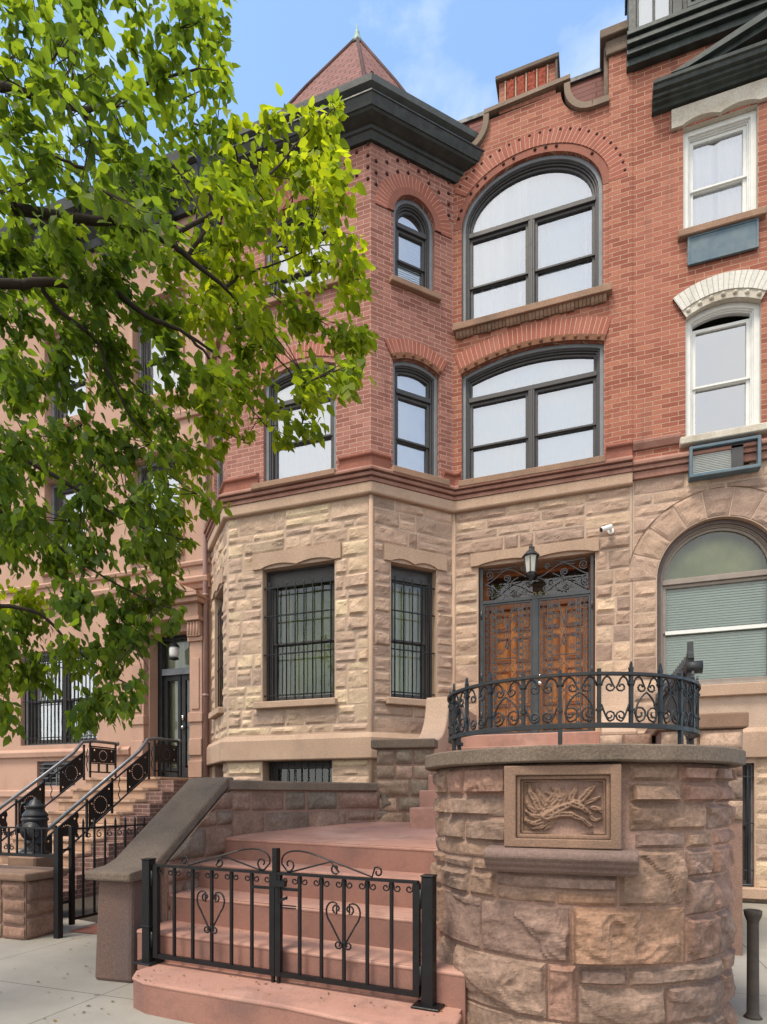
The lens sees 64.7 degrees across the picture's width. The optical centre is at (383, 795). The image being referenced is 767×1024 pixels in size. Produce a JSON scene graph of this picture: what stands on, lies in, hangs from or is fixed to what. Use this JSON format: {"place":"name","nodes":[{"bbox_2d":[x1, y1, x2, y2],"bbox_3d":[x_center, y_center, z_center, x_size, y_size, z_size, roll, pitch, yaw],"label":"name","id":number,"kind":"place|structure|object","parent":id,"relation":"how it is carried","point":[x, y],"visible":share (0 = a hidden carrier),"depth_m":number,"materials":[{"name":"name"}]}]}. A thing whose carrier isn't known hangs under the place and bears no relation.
{"place":"outdoors","nodes":[
{"label":"outdoors","id":0,"kind":"place"},
{"bbox_2d":[0,865,67,939],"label":"garden wall","id":1,"kind":"structure","parent":0,"point":[26,902],"depth_m":6.00,"materials":[{"name":"brown stone"}]},
{"bbox_2d":[0,826,62,938],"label":"iron fence","id":2,"kind":"object","parent":1,"relation":"on","point":[57,855],"visible":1,"depth_m":6.04,"materials":[{"name":"black metal"}]},
{"bbox_2d":[63,816,153,924],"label":"garden gate","id":3,"kind":"structure","parent":1,"relation":"attached to","point":[71,900],"depth_m":6.62,"materials":[{"name":"black metal"}]},
{"bbox_2d":[63,895,98,921],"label":"garden soil","id":4,"kind":"structure","parent":0,"point":[88,906],"depth_m":7.60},
{"bbox_2d":[71,924,96,933],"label":"yard path","id":5,"kind":"structure","parent":0,"point":[92,929],"depth_m":6.39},
{"bbox_2d":[0,145,211,849],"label":"brownstone house","id":6,"kind":"structure","parent":0,"point":[178,701],"depth_m":11.64,"materials":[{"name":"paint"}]},
{"bbox_2d":[39,761,74,785],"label":"window","id":7,"kind":"structure","parent":6,"relation":"in","point":[45,766],"depth_m":12.38,"materials":[{"name":"grey glass"}]},
{"bbox_2d":[23,649,96,745],"bbox_3d":[-6.469,-1.980,12.339,2.040,1.940,0.380,0,0,19],"label":"window","id":8,"kind":"structure","parent":6,"relation":"in","point":[45,721],"depth_m":12.34,"materials":[{"name":"grey glass"}]},
{"bbox_2d":[52,482,85,561],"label":"window","id":9,"kind":"structure","parent":6,"relation":"in","point":[56,505],"depth_m":12.36,"materials":[{"name":"grey glass"}]},
{"bbox_2d":[52,344,85,419],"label":"window","id":10,"kind":"structure","parent":6,"relation":"in","point":[58,414],"depth_m":12.34,"materials":[{"name":"grey glass"}]},
{"bbox_2d":[139,459,178,543],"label":"window","id":11,"kind":"structure","parent":6,"relation":"in","point":[154,467],"depth_m":11.58,"materials":[{"name":"grey glass"}]},
{"bbox_2d":[139,314,178,394],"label":"window","id":12,"kind":"structure","parent":6,"relation":"in","point":[145,351],"depth_m":11.65,"materials":[{"name":"grey glass"}]},
{"bbox_2d":[169,636,179,660],"bbox_3d":[-3.921,-2.785,11.325,0.200,0.490,0.200,0,0,19],"label":"porch lantern","id":13,"kind":"object","parent":6,"relation":"hanging from","point":[174,647],"visible":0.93,"depth_m":11.26,"materials":[{"name":"white glass"}]},
{"bbox_2d":[159,635,189,777],"bbox_3d":[-3.807,-1.680,11.544,1.050,2.800,0.212,0,0,19],"label":"door","id":14,"kind":"structure","parent":6,"relation":"in","point":[174,676],"depth_m":11.62,"materials":[{"name":"grey metal"}]},
{"bbox_2d":[0,0,626,222],"label":"sky","id":15,"kind":"structure","parent":0,"point":[449,55],"materials":[{"name":"blue"}]},
{"bbox_2d":[0,896,766,1023],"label":"sidewalk","id":16,"kind":"structure","parent":0,"point":[26,997],"depth_m":4.55,"materials":[{"name":"concrete"}]},
{"bbox_2d":[8,798,52,866],"bbox_3d":[-4.018,0.720,6.986,0.420,1.400,0.411,0,0,19],"label":"cast-iron newel post","id":17,"kind":"object","parent":16,"relation":"on","point":[34,814],"visible":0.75,"depth_m":6.89,"materials":[{"name":"grey metal"}]},
{"bbox_2d":[0,777,187,900],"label":"stoop","id":18,"kind":"object","parent":16,"relation":"on","point":[147,798],"visible":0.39,"depth_m":9.70,"materials":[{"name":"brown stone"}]},
{"bbox_2d":[0,739,119,840],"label":"stair railing","id":19,"kind":"object","parent":18,"relation":"on","point":[71,771],"visible":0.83,"depth_m":10.44,"materials":[{"name":"black metal"}]},
{"bbox_2d":[18,737,181,852],"bbox_3d":[-4.265,0.134,9.504,0.086,2.338,3.326,0,0,19],"label":"stair railing","id":20,"kind":"object","parent":18,"relation":"on","point":[100,804],"visible":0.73,"depth_m":9.60,"materials":[{"name":"black metal"}]},
{"bbox_2d":[85,777,232,982],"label":"cheek wall","id":21,"kind":"structure","parent":16,"relation":"on","point":[192,820],"depth_m":4.91,"materials":[{"name":"brown stone"}]},
{"bbox_2d":[0,0,379,746],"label":"street tree","id":22,"kind":"object","parent":16,"relation":"on","point":[50,258],"visible":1,"depth_m":4.43,"materials":[{"name":"green plant"}]},
{"bbox_2d":[14,958,441,1020],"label":"leaf litter","id":23,"kind":"object","parent":16,"relation":"on","point":[185,981],"visible":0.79,"depth_m":3.91,"materials":[{"name":"plant"}]},
{"bbox_2d":[132,731,600,1023],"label":"stoop","id":24,"kind":"object","parent":16,"relation":"on","point":[399,850],"visible":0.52,"depth_m":4.20,"materials":[{"name":"brown stone"}]},
{"bbox_2d":[132,848,444,1011],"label":"front gate","id":25,"kind":"structure","parent":24,"relation":"on","point":[424,891],"depth_m":3.86,"materials":[{"name":"black metal"}]},
{"bbox_2d":[224,779,390,834],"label":"retaining wall","id":26,"kind":"structure","parent":24,"relation":"on","point":[259,806],"depth_m":6.36,"materials":[{"name":"brown stone"}]},
{"bbox_2d":[371,697,475,821],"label":"stoop parapet","id":27,"kind":"structure","parent":24,"relation":"on","point":[403,773],"depth_m":6.97,"materials":[{"name":"stone"}]},
{"bbox_2d":[425,743,745,1023],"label":"round pier","id":28,"kind":"structure","parent":16,"relation":"on","point":[584,883],"depth_m":3.09,"materials":[{"name":"brown stone"}]},
{"bbox_2d":[447,661,700,750],"bbox_3d":[1.088,-0.480,3.637,1.538,0.450,0.955,0,0,19],"label":"curved railing","id":29,"kind":"object","parent":28,"relation":"on","point":[457,733],"visible":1,"depth_m":3.26,"materials":[{"name":"grey metal"}]},
{"bbox_2d":[653,642,702,743],"bbox_3d":[2.615,-0.690,5.491,0.105,0.860,2.744,0,0,19],"label":"spiked railing","id":30,"kind":"object","parent":28,"relation":"on","point":[688,664],"visible":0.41,"depth_m":4.49,"materials":[{"name":"grey metal"}]},
{"bbox_2d":[743,908,762,1020],"bbox_3d":[2.365,1.075,3.874,0.110,0.690,0.110,0,0,19],"label":"bollard","id":31,"kind":"object","parent":16,"relation":"on","point":[753,917],"visible":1,"depth_m":3.85,"materials":[{"name":"black metal"}]},
{"bbox_2d":[191,19,632,782],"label":"brick house","id":32,"kind":"structure","parent":0,"point":[369,581],"depth_m":9.17,"materials":[{"name":"red brick"}]},
{"bbox_2d":[217,412,222,496],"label":"window","id":33,"kind":"structure","parent":32,"relation":"in","point":[219,477],"depth_m":10.67,"materials":[{"name":"grey glass"}]},
{"bbox_2d":[217,599,222,706],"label":"window","id":34,"kind":"structure","parent":32,"relation":"in","point":[221,613],"depth_m":10.45,"materials":[{"name":"black glass"}]},
{"bbox_2d":[264,563,334,700],"bbox_3d":[-1.235,-2.490,9.452,1.270,2.120,0.370,0,0,19],"label":"window","id":35,"kind":"structure","parent":32,"relation":"in","point":[300,616],"depth_m":9.57,"materials":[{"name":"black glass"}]},
{"bbox_2d":[267,206,332,297],"bbox_3d":[-1.216,-8.360,9.419,1.250,1.400,0.280,0,0,19],"label":"window","id":36,"kind":"structure","parent":32,"relation":"in","point":[284,265],"depth_m":9.46,"materials":[{"name":"grey glass"}]},
{"bbox_2d":[269,761,331,781],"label":"window","id":37,"kind":"structure","parent":32,"relation":"in","point":[302,771],"depth_m":9.63,"materials":[{"name":"black glass"}]},
{"bbox_2d":[266,364,335,480],"bbox_3d":[-1.225,-5.695,9.422,1.270,1.830,0.280,0,0,19],"label":"window","id":38,"kind":"structure","parent":32,"relation":"in","point":[308,459],"depth_m":9.44,"materials":[{"name":"grey glass"}]},
{"bbox_2d":[393,200,432,290],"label":"window","id":39,"kind":"structure","parent":32,"relation":"in","point":[412,228],"depth_m":9.32,"materials":[{"name":"grey glass"}]},
{"bbox_2d":[391,565,434,699],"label":"window","id":40,"kind":"structure","parent":32,"relation":"in","point":[411,589],"depth_m":9.46,"materials":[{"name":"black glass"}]},
{"bbox_2d":[393,362,436,475],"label":"window","id":41,"kind":"structure","parent":32,"relation":"in","point":[414,387],"depth_m":9.36,"materials":[{"name":"grey glass"}]},
{"bbox_2d":[522,544,539,581],"bbox_3d":[2.171,-3.426,8.884,0.286,0.572,0.239,0,0,-38],"label":"wall lantern","id":42,"kind":"object","parent":32,"relation":"attached to","point":[531,555],"depth_m":8.82,"materials":[{"name":"grey metal"}]},
{"bbox_2d":[462,155,602,321],"bbox_3d":[2.259,-8.430,9.266,2.105,2.340,0.320,0,0,19],"label":"window","id":43,"kind":"structure","parent":32,"relation":"in","point":[534,233],"depth_m":9.24,"materials":[{"name":"grey glass"}]},
{"bbox_2d":[462,344,603,479],"bbox_3d":[2.266,-5.775,9.263,2.120,1.930,0.320,0,0,19],"label":"window","id":44,"kind":"structure","parent":32,"relation":"in","point":[542,406],"depth_m":9.22,"materials":[{"name":"grey glass"}]},
{"bbox_2d":[484,562,594,731],"bbox_3d":[2.408,-2.205,9.457,1.700,2.650,0.120,0,0,19],"label":"door","id":45,"kind":"structure","parent":32,"relation":"in","point":[507,653],"depth_m":9.41,"materials":[{"name":"orange wood"}]},
{"bbox_2d":[599,524,613,534],"bbox_3d":[3.182,-3.790,8.585,0.240,0.112,0.123,0,0,-27],"label":"security camera","id":46,"kind":"object","parent":32,"relation":"attached to","point":[609,529],"visible":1,"depth_m":8.55,"materials":[{"name":"white plastic"}]},
{"bbox_2d":[600,676,748,955],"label":"stoop parapet","id":47,"kind":"structure","parent":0,"point":[722,729],"depth_m":5.39,"materials":[{"name":"stone"}]},
{"bbox_2d":[625,0,766,902],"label":"brick house","id":48,"kind":"structure","parent":0,"point":[698,562],"depth_m":8.40,"materials":[{"name":"brick"}]},
{"bbox_2d":[657,519,766,687],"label":"window","id":49,"kind":"structure","parent":48,"relation":"in","point":[712,579],"depth_m":8.49,"materials":[{"name":"grey glass"}]},
{"bbox_2d":[683,110,755,228],"bbox_3d":[4.636,-8.510,8.408,0.940,1.500,0.240,0,0,19],"label":"window","id":50,"kind":"structure","parent":48,"relation":"in","point":[719,158],"depth_m":8.43,"materials":[{"name":"white glass"}]},
{"bbox_2d":[687,217,758,266],"bbox_3d":[4.587,-7.482,8.192,0.850,0.385,0.051,0,0,19],"label":"painted board","id":51,"kind":"object","parent":48,"relation":"attached to","point":[727,241],"visible":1,"depth_m":8.17,"materials":[{"name":"blue paint"}]},
{"bbox_2d":[686,302,759,435],"bbox_3d":[4.679,-5.820,8.424,0.950,1.860,0.300,0,0,19],"label":"window","id":52,"kind":"structure","parent":48,"relation":"in","point":[723,354],"depth_m":8.48,"materials":[{"name":"white glass"}]},
{"bbox_2d":[688,435,760,482],"bbox_3d":[4.598,-4.530,8.193,0.850,0.420,0.250,0,0,19],"label":"air conditioner","id":53,"kind":"object","parent":48,"relation":"attached to","point":[720,464],"visible":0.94,"depth_m":8.13,"materials":[{"name":"metal"}]},
{"bbox_2d":[742,763,753,885],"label":"window","id":54,"kind":"structure","parent":48,"relation":"in","point":[747,776],"depth_m":8.22,"materials":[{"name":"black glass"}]}
]}

